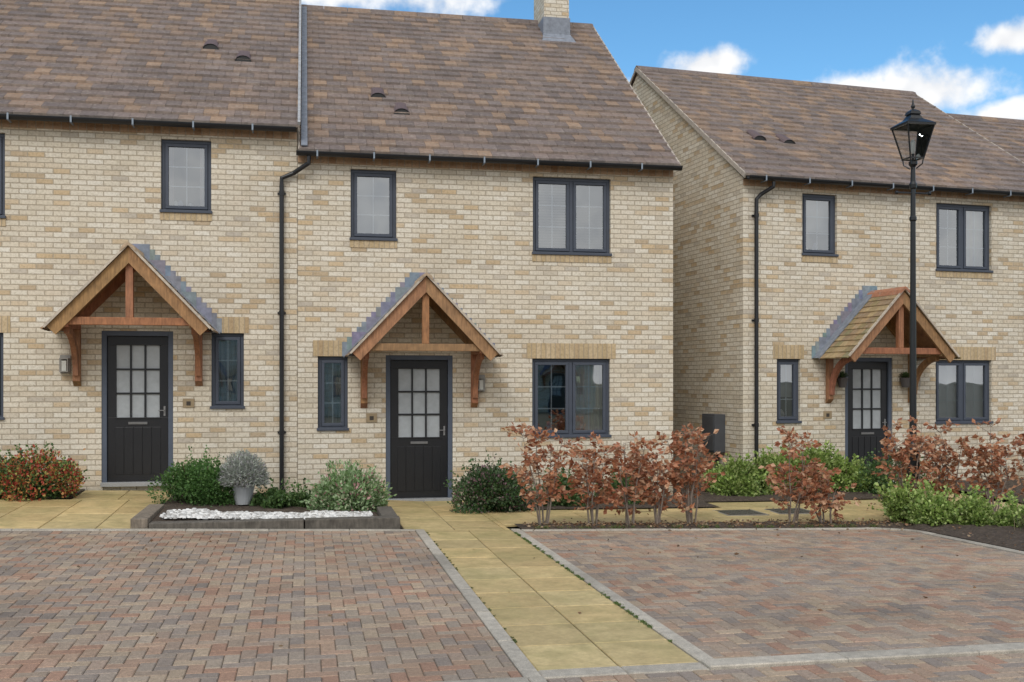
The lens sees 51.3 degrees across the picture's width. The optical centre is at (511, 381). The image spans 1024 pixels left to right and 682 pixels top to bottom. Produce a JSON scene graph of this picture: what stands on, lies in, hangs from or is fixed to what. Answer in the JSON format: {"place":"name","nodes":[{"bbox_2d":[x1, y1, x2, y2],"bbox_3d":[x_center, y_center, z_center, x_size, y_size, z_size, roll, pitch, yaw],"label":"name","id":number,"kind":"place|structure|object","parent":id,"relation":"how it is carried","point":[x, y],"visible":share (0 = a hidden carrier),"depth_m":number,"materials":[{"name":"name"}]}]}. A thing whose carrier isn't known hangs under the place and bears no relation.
{"place":"outdoors","nodes":[
{"label":"outdoors","id":0,"kind":"place"},
{"bbox_2d":[0,531,521,681],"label":"parking paving","id":1,"kind":"structure","parent":0,"point":[48,583],"depth_m":8.05,"materials":[{"name":"brick"}]},
{"bbox_2d":[164,492,402,527],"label":"garden soil","id":2,"kind":"structure","parent":0,"point":[174,504],"depth_m":13.90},
{"bbox_2d":[145,445,238,506],"bbox_3d":[-4.213,1.253,14.138,1.262,0.822,1.048,0,0,-11],"label":"evergreen shrub","id":3,"kind":"object","parent":2,"relation":"on","point":[195,481],"visible":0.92,"depth_m":13.96,"materials":[{"name":"green plant"}]},
{"bbox_2d":[216,450,270,504],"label":"potted lavender","id":4,"kind":"object","parent":2,"relation":"on","point":[247,469],"visible":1,"depth_m":14.02,"materials":[{"name":"grey plant"}]},
{"bbox_2d":[249,477,309,508],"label":"green plant","id":5,"kind":"object","parent":2,"relation":"on","point":[275,497],"visible":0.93,"depth_m":14.05,"materials":[{"name":"green plant"}]},
{"bbox_2d":[299,459,396,512],"bbox_3d":[-2.126,1.404,14.040,1.237,0.777,1.131,0,0,17],"label":"hebe shrub","id":6,"kind":"object","parent":2,"relation":"on","point":[355,489],"visible":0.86,"depth_m":13.83,"materials":[{"name":"green plant"}]},
{"bbox_2d":[0,488,1022,670],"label":"footpath","id":7,"kind":"structure","parent":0,"point":[543,632],"depth_m":10.46,"materials":[{"name":"stone"}]},
{"bbox_2d":[443,450,537,513],"bbox_3d":[-0.290,1.398,14.889,1.346,0.879,1.282,0,0,-11],"label":"viburnum shrub","id":8,"kind":"object","parent":7,"relation":"on","point":[483,488],"visible":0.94,"depth_m":14.56,"materials":[{"name":"green plant"}]},
{"bbox_2d":[850,447,946,494],"bbox_3d":[6.275,1.459,17.308,1.712,0.814,1.004,0,0,-11],"label":"evergreen plant","id":9,"kind":"object","parent":7,"relation":"on","point":[870,469],"visible":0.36,"depth_m":17.18,"materials":[{"name":"green plant"}]},
{"bbox_2d":[873,415,942,495],"bbox_3d":[5.329,1.182,14.389,0.989,1.440,0.700,0,0,9],"label":"beech sapling","id":10,"kind":"object","parent":7,"relation":"on","point":[906,451],"visible":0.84,"depth_m":14.36,"materials":[{"name":"brown plant"}]},
{"bbox_2d":[890,100,935,494],"bbox_3d":[5.627,-1.050,14.969,0.540,5.820,0.450,0,0,-11],"label":"street lamp","id":11,"kind":"object","parent":7,"relation":"on","point":[914,120],"visible":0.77,"depth_m":14.94,"materials":[{"name":"metal"}]},
{"bbox_2d":[916,418,982,500],"bbox_3d":[5.962,1.203,14.642,0.685,1.395,0.863,0,0,-44],"label":"beech sapling","id":12,"kind":"object","parent":7,"relation":"on","point":[942,460],"visible":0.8,"depth_m":14.61,"materials":[{"name":"brown plant"}]},
{"bbox_2d":[957,418,1023,513],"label":"beech sapling","id":13,"kind":"object","parent":7,"relation":"on","point":[992,464],"visible":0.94,"depth_m":14.66,"materials":[{"name":"brown plant"}]},
{"bbox_2d":[0,481,1023,550],"bbox_3d":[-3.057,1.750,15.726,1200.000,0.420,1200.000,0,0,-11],"label":"ground","id":14,"kind":"structure","parent":0,"point":[960,492],"depth_m":15.63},
{"bbox_2d":[0,441,89,501],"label":"heather shrub","id":15,"kind":"object","parent":14,"relation":"on","point":[33,481],"visible":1,"depth_m":14.08,"materials":[{"name":"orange plant"}]},
{"bbox_2d":[0,127,297,493],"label":"brick walls","id":16,"kind":"structure","parent":14,"relation":"on","point":[82,207],"depth_m":15.28,"materials":[{"name":"brick"}]},
{"bbox_2d":[0,133,5,218],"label":"window frame","id":17,"kind":"object","parent":16,"relation":"attached to","point":[2,175],"visible":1,"depth_m":14.98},
{"bbox_2d":[47,246,210,385],"bbox_3d":[-5.256,-0.875,14.828,2.080,1.890,0.916,0,0,-11],"label":"canopy timber frame","id":18,"kind":"object","parent":16,"relation":"attached to","point":[91,298],"visible":1,"depth_m":14.46,"materials":[{"name":"wood"}]},
{"bbox_2d":[40,245,217,333],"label":"canopy tiles","id":19,"kind":"object","parent":18,"relation":"on","point":[98,273],"visible":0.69,"depth_m":14.36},
{"bbox_2d":[51,244,221,333],"bbox_3d":[-5.325,-1.320,15.182,2.300,1.290,0.198,0,0,-11],"label":"canopy lead flashing","id":20,"kind":"object","parent":16,"relation":"attached to","point":[182,289],"visible":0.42,"depth_m":15.36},
{"bbox_2d":[102,331,172,481],"bbox_3d":[-5.377,0.375,15.344,0.980,2.190,0.105,0,0,-11],"label":"door frame","id":21,"kind":"object","parent":16,"relation":"attached to","point":[106,334],"visible":0.81,"depth_m":15.27,"materials":[{"name":"wood"}]},
{"bbox_2d":[108,336,167,481],"bbox_3d":[-5.377,0.395,15.345,0.832,2.081,0.062,0,0,-11],"label":"front door","id":22,"kind":"structure","parent":21,"relation":"attached to","point":[137,452],"depth_m":15.32,"materials":[{"name":"wood"}]},
{"bbox_2d":[117,345,159,416],"bbox_3d":[-5.377,0.002,15.346,0.592,1.035,0.001,0,0,-11],"label":"door frosted glass","id":23,"kind":"object","parent":22,"relation":"attached to","point":[152,380],"visible":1,"depth_m":15.35,"materials":[{"name":"glass"}]},
{"bbox_2d":[0,119,296,138],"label":"eaves brick course","id":24,"kind":"object","parent":16,"relation":"attached to","point":[143,129],"visible":1,"depth_m":15.28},
{"bbox_2d":[0,0,299,131],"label":"roof underlay and verges","id":25,"kind":"object","parent":16,"relation":"on","point":[238,85],"visible":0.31,"depth_m":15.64,"materials":[{"name":"tile"}]},
{"bbox_2d":[0,113,295,132],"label":"gutter","id":26,"kind":"object","parent":25,"relation":"attached to","point":[132,121],"visible":1,"depth_m":15.05,"materials":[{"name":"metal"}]},
{"bbox_2d":[159,139,211,213],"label":"window frame","id":27,"kind":"object","parent":16,"relation":"attached to","point":[165,205],"visible":1,"depth_m":15.43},
{"bbox_2d":[160,212,211,220],"bbox_3d":[-4.710,-2.373,15.424,0.720,0.107,0.062,0,0,-11],"label":"window brick sill","id":28,"kind":"structure","parent":16,"relation":"attached to","point":[186,216],"depth_m":15.39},
{"bbox_2d":[169,147,203,205],"bbox_3d":[-4.861,-2.865,16.205,1.300,1.650,1.370,0,0,-11],"label":"window interior","id":29,"kind":"object","parent":16,"relation":"attached to","point":[177,176],"depth_m":16.83,"materials":[{"name":"glass"}]},
{"bbox_2d":[210,333,244,408],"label":"window frame","id":30,"kind":"object","parent":16,"relation":"attached to","point":[216,402],"visible":1,"depth_m":15.54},
{"bbox_2d":[219,337,240,403],"bbox_3d":[-4.292,-0.055,16.316,1.060,1.690,1.370,0,0,-11],"label":"window interior","id":31,"kind":"object","parent":16,"relation":"attached to","point":[223,370],"depth_m":15.71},
{"bbox_2d":[217,317,248,332],"bbox_3d":[-4.146,-0.818,15.562,0.600,0.235,0.106,0,0,-11],"label":"window brick head","id":32,"kind":"object","parent":16,"relation":"attached to","point":[235,324],"depth_m":15.53},
{"bbox_2d":[278,156,310,489],"bbox_3d":[-3.181,-0.790,15.602,0.523,4.980,0.130,0,0,8],"label":"downpipe","id":33,"kind":"object","parent":16,"relation":"attached to","point":[281,312],"visible":0.95,"depth_m":15.58,"materials":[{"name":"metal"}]},
{"bbox_2d":[130,504,399,529],"bbox_3d":[-2.936,1.666,12.953,3.020,0.268,1.490,0,0,-11],"label":"timber planter","id":34,"kind":"object","parent":14,"relation":"on","point":[155,516],"visible":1,"depth_m":12.41,"materials":[{"name":"wood"}]},
{"bbox_2d":[298,163,672,499],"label":"brick walls","id":35,"kind":"structure","parent":14,"relation":"on","point":[465,238],"depth_m":16.25,"materials":[{"name":"brick"}]},
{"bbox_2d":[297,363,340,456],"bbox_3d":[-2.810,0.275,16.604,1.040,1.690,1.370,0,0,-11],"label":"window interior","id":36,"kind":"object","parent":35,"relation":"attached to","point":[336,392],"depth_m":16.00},
{"bbox_2d":[313,340,346,355],"bbox_3d":[-2.663,-0.487,15.850,0.580,0.235,0.106,0,0,-11],"label":"window brick head","id":37,"kind":"object","parent":35,"relation":"attached to","point":[327,347],"depth_m":15.78},
{"bbox_2d":[317,356,348,430],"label":"window frame","id":38,"kind":"object","parent":35,"relation":"attached to","point":[322,424],"visible":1,"depth_m":15.84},
{"bbox_2d":[357,177,388,233],"bbox_3d":[-2.221,-2.535,16.718,1.280,1.650,1.370,0,0,-11],"label":"window interior","id":39,"kind":"object","parent":35,"relation":"attached to","point":[365,205],"depth_m":16.08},
{"bbox_2d":[350,240,396,247],"bbox_3d":[-2.069,-2.043,15.937,0.700,0.107,0.062,0,0,-11],"label":"window brick sill","id":40,"kind":"structure","parent":35,"relation":"attached to","point":[371,244],"depth_m":15.90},
{"bbox_2d":[350,169,397,240],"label":"window frame","id":41,"kind":"object","parent":35,"relation":"attached to","point":[391,176],"visible":1,"depth_m":15.95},
{"bbox_2d":[342,272,495,357],"bbox_3d":[-1.374,-0.990,15.950,2.300,1.290,0.198,0,0,-11],"label":"canopy lead flashing","id":42,"kind":"object","parent":35,"relation":"attached to","point":[392,300],"visible":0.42,"depth_m":15.91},
{"bbox_2d":[386,355,452,498],"bbox_3d":[-1.406,0.700,16.115,1.010,2.180,0.105,0,0,-11],"label":"door frame","id":43,"kind":"object","parent":35,"relation":"attached to","point":[449,358],"visible":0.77,"depth_m":16.14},
{"bbox_2d":[390,360,446,497],"bbox_3d":[-1.406,0.720,16.117,0.862,2.071,0.062,0,0,-11],"label":"front door","id":44,"kind":"structure","parent":43,"relation":"attached to","point":[418,470],"depth_m":16.09,"materials":[{"name":"wood"}]},
{"bbox_2d":[398,369,438,436],"bbox_3d":[-1.406,0.329,16.118,0.622,1.030,0.001,0,0,-11],"label":"door frosted glass","id":45,"kind":"object","parent":44,"relation":"attached to","point":[404,403],"visible":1,"depth_m":16.12,"materials":[{"name":"glass"}]},
{"bbox_2d":[352,277,497,407],"bbox_3d":[-1.305,-0.545,15.596,2.080,1.890,0.916,0,0,-11],"label":"canopy timber frame","id":46,"kind":"object","parent":35,"relation":"attached to","point":[451,316],"visible":1,"depth_m":15.21,"materials":[{"name":"wood"}]},
{"bbox_2d":[345,275,503,357],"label":"canopy tiles","id":47,"kind":"object","parent":46,"relation":"on","point":[499,354],"visible":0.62,"depth_m":15.15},
{"bbox_2d":[298,156,672,176],"bbox_3d":[-0.308,-3.270,16.259,5.796,0.100,0.042,0,0,-11],"label":"eaves brick course","id":48,"kind":"object","parent":35,"relation":"attached to","point":[467,165],"visible":0.93,"depth_m":16.22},
{"bbox_2d":[298,8,680,165],"bbox_3d":[-1.231,-5.280,21.170,5.862,3.924,10.379,0,0,-11],"label":"roof underlay and verges","id":49,"kind":"object","parent":35,"relation":"on","point":[659,132],"visible":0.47,"depth_m":18.16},
{"bbox_2d":[298,0,306,145],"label":"verge lead flashing","id":50,"kind":"object","parent":49,"relation":"attached to","point":[302,105],"visible":1,"depth_m":17.36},
{"bbox_2d":[301,4,593,27],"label":"ridge tiles","id":51,"kind":"object","parent":49,"relation":"on","point":[378,11],"visible":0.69,"depth_m":21.00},
{"bbox_2d":[296,150,682,171],"bbox_3d":[-0.251,-3.308,16.072,5.880,0.100,0.180,0,0,-11],"label":"gutter","id":52,"kind":"object","parent":49,"relation":"attached to","point":[484,160],"visible":1,"depth_m":15.98,"materials":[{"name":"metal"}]},
{"bbox_2d":[534,0,568,23],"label":"chimney stack","id":53,"kind":"object","parent":49,"relation":"on","point":[552,8],"visible":0.38,"depth_m":20.94,"materials":[{"name":"beige brick"}]},
{"bbox_2d":[538,16,575,41],"bbox_3d":[0.806,-6.790,21.270,0.700,0.680,1.250,0,0,-11],"label":"chimney lead flashing","id":54,"kind":"object","parent":49,"relation":"attached to","point":[556,28],"visible":0.53,"depth_m":20.89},
{"bbox_2d":[538,365,601,429],"bbox_3d":[0.763,0.355,17.299,1.840,1.810,1.370,0,0,-11],"label":"window interior","id":55,"kind":"object","parent":35,"relation":"attached to","point":[558,397],"depth_m":16.81,"materials":[{"name":"glass"}]},
{"bbox_2d":[538,184,602,248],"bbox_3d":[0.773,-2.455,17.300,1.840,1.790,1.370,0,0,-11],"label":"window interior","id":56,"kind":"object","parent":35,"relation":"attached to","point":[582,217],"depth_m":16.75,"materials":[{"name":"fabric"}]},
{"bbox_2d":[526,343,615,358],"bbox_3d":[0.910,-0.468,16.545,1.420,0.235,0.106,0,0,-11],"label":"window brick head","id":57,"kind":"object","parent":35,"relation":"attached to","point":[569,351],"depth_m":16.49},
{"bbox_2d":[532,177,611,255],"bbox_3d":[0.920,-2.549,16.544,1.270,1.202,0.160,0,0,-11],"label":"window frame","id":58,"kind":"object","parent":35,"relation":"attached to","point":[570,184],"visible":1,"depth_m":16.55,"materials":[{"name":"plastic"}]},
{"bbox_2d":[539,184,602,248],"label":"window glazing bars","id":59,"kind":"object","parent":58,"relation":"attached to","point":[552,226],"depth_m":16.53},
{"bbox_2d":[532,358,611,437],"bbox_3d":[0.910,0.261,16.543,1.270,1.222,0.160,0,0,-11],"label":"window frame","id":60,"kind":"object","parent":35,"relation":"attached to","point":[570,431],"visible":0.84,"depth_m":16.55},
{"bbox_2d":[532,254,611,262],"bbox_3d":[0.925,-1.893,16.519,1.260,0.107,0.062,0,0,-11],"label":"window brick sill","id":61,"kind":"structure","parent":35,"relation":"attached to","point":[570,258],"depth_m":16.49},
{"bbox_2d":[0,527,1023,681],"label":"kerb","id":62,"kind":"structure","parent":14,"relation":"on","point":[522,664],"depth_m":6.91,"materials":[{"name":"concrete"}]},
{"bbox_2d":[499,419,585,524],"bbox_3d":[0.312,1.135,13.160,1.056,1.367,0.853,0,0,-44],"label":"beech sapling","id":63,"kind":"object","parent":14,"relation":"on","point":[535,458],"visible":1,"depth_m":13.11,"materials":[{"name":"brown plant"}]},
{"bbox_2d":[632,74,1023,484],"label":"brick walls","id":64,"kind":"structure","parent":14,"relation":"on","point":[803,303],"depth_m":18.70,"materials":[{"name":"brick"}]},
{"bbox_2d":[702,414,724,452],"bbox_3d":[3.502,0.900,18.568,0.219,0.660,0.470,0,0,-17],"label":"meter box","id":65,"kind":"object","parent":64,"relation":"attached to","point":[711,423],"visible":0.81,"depth_m":18.36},
{"bbox_2d":[752,181,775,464],"bbox_3d":[4.199,-0.770,17.804,0.391,5.100,0.120,0,0,12],"label":"downpipe","id":66,"kind":"object","parent":64,"relation":"attached to","point":[756,318],"visible":0.98,"depth_m":17.79,"materials":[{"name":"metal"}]},
{"bbox_2d":[781,365,791,416],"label":"window interior","id":67,"kind":"object","parent":64,"relation":"attached to","point":[788,390],"depth_m":18.25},
{"bbox_2d":[773,345,803,358],"bbox_3d":[4.667,-0.497,18.100,0.590,0.235,0.106,0,0,-17],"label":"window brick head","id":68,"kind":"object","parent":64,"relation":"attached to","point":[788,351],"depth_m":18.05},
{"bbox_2d":[776,359,801,422],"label":"window frame","id":69,"kind":"object","parent":64,"relation":"attached to","point":[793,418],"visible":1,"depth_m":18.12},
{"bbox_2d":[806,200,828,249],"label":"window interior","id":70,"kind":"object","parent":64,"relation":"attached to","point":[822,225],"depth_m":18.45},
{"bbox_2d":[802,194,838,256],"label":"window frame","id":71,"kind":"object","parent":64,"relation":"attached to","point":[830,252],"visible":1,"depth_m":18.29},
{"bbox_2d":[629,67,1023,178],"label":"roof underlay and verges","id":72,"kind":"object","parent":64,"relation":"on","point":[728,159],"visible":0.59,"depth_m":19.91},
{"bbox_2d":[634,65,916,95],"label":"ridge tiles","id":73,"kind":"object","parent":72,"relation":"on","point":[780,81],"visible":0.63,"depth_m":22.72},
{"bbox_2d":[640,69,1023,191],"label":"roof tiles front","id":74,"kind":"object","parent":72,"relation":"on","point":[839,134],"visible":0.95,"depth_m":20.32,"materials":[{"name":"tile"}]},
{"bbox_2d":[746,175,1023,197],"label":"gutter","id":75,"kind":"object","parent":72,"relation":"attached to","point":[848,184],"visible":0.99,"depth_m":18.27,"materials":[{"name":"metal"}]},
{"bbox_2d":[812,286,920,358],"bbox_3d":[6.236,-1.010,18.425,2.300,1.290,0.198,0,0,-17],"label":"canopy lead flashing","id":76,"kind":"object","parent":64,"relation":"attached to","point":[839,325],"visible":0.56,"depth_m":18.29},
{"bbox_2d":[845,358,891,479],"bbox_3d":[6.177,0.680,18.583,0.960,2.180,0.105,0,0,-17],"label":"door frame","id":77,"kind":"object","parent":64,"relation":"attached to","point":[889,391],"visible":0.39,"depth_m":18.66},
{"bbox_2d":[848,362,886,474],"bbox_3d":[6.177,0.700,18.585,0.812,2.071,0.062,0,0,-17],"label":"front door","id":78,"kind":"structure","parent":77,"relation":"attached to","point":[860,445],"depth_m":18.55,"materials":[{"name":"wood"}]},
{"bbox_2d":[853,369,880,428],"bbox_3d":[6.176,0.309,18.586,0.572,1.030,0.001,0,0,-17],"label":"door frosted glass","id":79,"kind":"object","parent":78,"relation":"attached to","point":[866,398],"visible":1,"depth_m":18.59,"materials":[{"name":"glass"}]},
{"bbox_2d":[743,179,1023,201],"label":"eaves brick course","id":80,"kind":"object","parent":64,"relation":"attached to","point":[780,184],"visible":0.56,"depth_m":18.53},
{"bbox_2d":[825,291,955,402],"bbox_3d":[6.341,-0.565,18.080,2.080,1.890,0.916,0,0,-17],"label":"canopy timber frame","id":81,"kind":"object","parent":64,"relation":"attached to","point":[931,346],"visible":0.74,"depth_m":17.84,"materials":[{"name":"wood"}]},
{"bbox_2d":[820,289,960,359],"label":"canopy tiles","id":82,"kind":"object","parent":81,"relation":"on","point":[851,337],"visible":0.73,"depth_m":17.77,"materials":[{"name":"tile"}]},
{"bbox_2d":[939,209,982,266],"bbox_3d":[7.857,-2.470,19.878,1.790,1.800,1.370,0,0,-17],"label":"window interior","id":83,"kind":"object","parent":64,"relation":"attached to","point":[952,237],"depth_m":19.40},
{"bbox_2d":[939,365,982,417],"bbox_3d":[7.852,0.285,19.877,1.800,1.730,1.370,0,0,-17],"label":"window interior","id":84,"kind":"object","parent":64,"relation":"attached to","point":[978,391],"depth_m":19.25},
{"bbox_2d":[936,271,991,278],"bbox_3d":[8.090,-1.903,19.117,1.210,0.107,0.062,0,0,-17],"label":"window brick sill","id":85,"kind":"structure","parent":64,"relation":"attached to","point":[954,274],"depth_m":19.08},
{"bbox_2d":[935,203,993,272],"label":"window frame","id":86,"kind":"object","parent":64,"relation":"attached to","point":[961,266],"visible":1,"depth_m":19.15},
{"bbox_2d":[935,360,993,423],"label":"window frame","id":87,"kind":"object","parent":64,"relation":"attached to","point":[960,417],"visible":0.97,"depth_m":19.15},
{"bbox_2d":[940,347,995,359],"bbox_3d":[8.077,-0.497,19.143,1.380,0.235,0.106,0,0,-17],"label":"window brick head","id":88,"kind":"object","parent":64,"relation":"attached to","point":[976,353],"depth_m":19.17},
{"bbox_2d":[486,495,718,509],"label":"garden soil","id":89,"kind":"structure","parent":0,"point":[671,504],"depth_m":15.37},
{"bbox_2d":[527,467,590,509],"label":"evergreen plant","id":90,"kind":"object","parent":89,"relation":"on","point":[564,481],"visible":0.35,"depth_m":15.22,"materials":[{"name":"green plant"}]},
{"bbox_2d":[301,0,1023,119],"label":"sky","id":91,"kind":"structure","parent":0,"point":[965,57],"materials":[{"name":"blue"}]},
{"bbox_2d":[515,521,879,528],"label":"garden soil","id":92,"kind":"structure","parent":0,"point":[722,525],"depth_m":13.33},
{"bbox_2d":[561,431,621,524],"bbox_3d":[0.966,1.220,13.253,0.720,1.220,0.878,0,0,20],"label":"beech sapling","id":93,"kind":"object","parent":92,"relation":"on","point":[594,475],"visible":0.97,"depth_m":13.23,"materials":[{"name":"brown plant"}]},
{"bbox_2d":[597,431,665,528],"bbox_3d":[1.484,1.227,13.265,0.894,1.227,0.936,0,0,-11],"label":"beech sapling","id":94,"kind":"object","parent":92,"relation":"on","point":[622,490],"visible":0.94,"depth_m":13.20,"materials":[{"name":"brown plant"}]},
{"bbox_2d":[628,447,690,523],"bbox_3d":[1.860,1.333,13.379,0.874,1.032,0.865,0,0,-11],"label":"beech sapling","id":95,"kind":"object","parent":92,"relation":"on","point":[652,499],"visible":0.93,"depth_m":13.34,"materials":[{"name":"brown plant"}]},
{"bbox_2d":[647,423,726,522],"bbox_3d":[2.232,1.178,13.531,1.031,1.356,0.952,0,0,-11],"label":"beech sapling","id":96,"kind":"object","parent":92,"relation":"on","point":[678,448],"visible":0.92,"depth_m":13.46,"materials":[{"name":"brown plant"}]},
{"bbox_2d":[759,425,829,522],"bbox_3d":[3.681,1.220,13.688,0.891,1.328,0.814,0,0,-11],"label":"beech sapling","id":97,"kind":"object","parent":92,"relation":"on","point":[799,493],"visible":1,"depth_m":13.69,"materials":[{"name":"brown plant"}]},
{"bbox_2d":[793,467,860,527],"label":"beech sapling","id":98,"kind":"object","parent":92,"relation":"on","point":[822,502],"visible":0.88,"depth_m":13.76,"materials":[{"name":"brown plant"}]},
{"bbox_2d":[523,529,1023,658],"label":"parking paving","id":99,"kind":"structure","parent":0,"point":[756,597],"depth_m":9.25,"materials":[{"name":"brick"}]},
{"bbox_2d":[673,488,882,501],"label":"garden soil","id":100,"kind":"structure","parent":0,"point":[707,497],"depth_m":16.53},
{"bbox_2d":[700,452,773,496],"bbox_3d":[3.594,1.499,17.043,1.225,0.734,1.092,0,0,24],"label":"euonymus shrub","id":101,"kind":"object","parent":100,"relation":"on","point":[735,480],"visible":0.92,"depth_m":16.79,"materials":[{"name":"green plant"}]},
{"bbox_2d":[743,443,813,492],"bbox_3d":[4.304,1.428,17.273,1.316,0.869,1.084,0,0,-11],"label":"euonymus shrub","id":102,"kind":"object","parent":100,"relation":"on","point":[764,460],"visible":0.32,"depth_m":17.15,"materials":[{"name":"green plant"}]},
{"bbox_2d":[796,440,856,492],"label":"euonymus shrub","id":103,"kind":"object","parent":100,"relation":"on","point":[823,456],"visible":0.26,"depth_m":17.40,"materials":[{"name":"green plant"}]},
{"bbox_2d":[828,453,875,492],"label":"euonymus shrub","id":104,"kind":"object","parent":100,"relation":"on","point":[852,471],"visible":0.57,"depth_m":17.25,"materials":[{"name":"green plant"}]},
{"bbox_2d":[548,653,1023,681],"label":"road paving","id":105,"kind":"structure","parent":0,"point":[997,668],"depth_m":6.39,"materials":[{"name":"brick"}]},
{"bbox_2d":[846,521,912,526],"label":"garden soil","id":106,"kind":"structure","parent":0,"point":[886,524],"depth_m":13.81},
{"bbox_2d":[5,502,1023,645],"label":"leaf litter","id":107,"kind":"object","parent":106,"relation":"on","point":[704,522],"visible":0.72,"depth_m":13.40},
{"bbox_2d":[868,472,931,522],"bbox_3d":[5.173,1.552,14.136,0.838,0.720,0.735,0,0,34],"label":"evergreen plant","id":108,"kind":"object","parent":106,"relation":"on","point":[892,501],"visible":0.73,"depth_m":13.98,"materials":[{"name":"green plant"}]},
{"bbox_2d":[900,479,971,526],"bbox_3d":[5.498,1.596,13.825,0.902,0.664,0.817,0,0,-11],"label":"evergreen plant","id":109,"kind":"object","parent":106,"relation":"on","point":[930,511],"visible":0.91,"depth_m":13.70,"materials":[{"name":"green plant"}]},
{"bbox_2d":[906,523,1023,550],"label":"garden soil","id":110,"kind":"structure","parent":0,"point":[1001,535],"depth_m":12.84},
{"bbox_2d":[938,484,1007,526],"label":"evergreen plant","id":111,"kind":"object","parent":110,"relation":"on","point":[980,515],"visible":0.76,"depth_m":13.66,"materials":[{"name":"green plant"}]},
{"bbox_2d":[987,490,1023,527],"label":"evergreen plant","id":112,"kind":"object","parent":110,"relation":"on","point":[1008,515],"visible":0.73,"depth_m":13.50,"materials":[{"name":"green plant"}]},
{"bbox_2d":[936,478,1023,502],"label":"garden soil","id":113,"kind":"structure","parent":0,"point":[1011,484],"depth_m":17.80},
{"bbox_2d":[951,116,1023,161],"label":"roof tiles front","id":114,"kind":"object","parent":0,"point":[1008,138],"visible":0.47,"depth_m":23.54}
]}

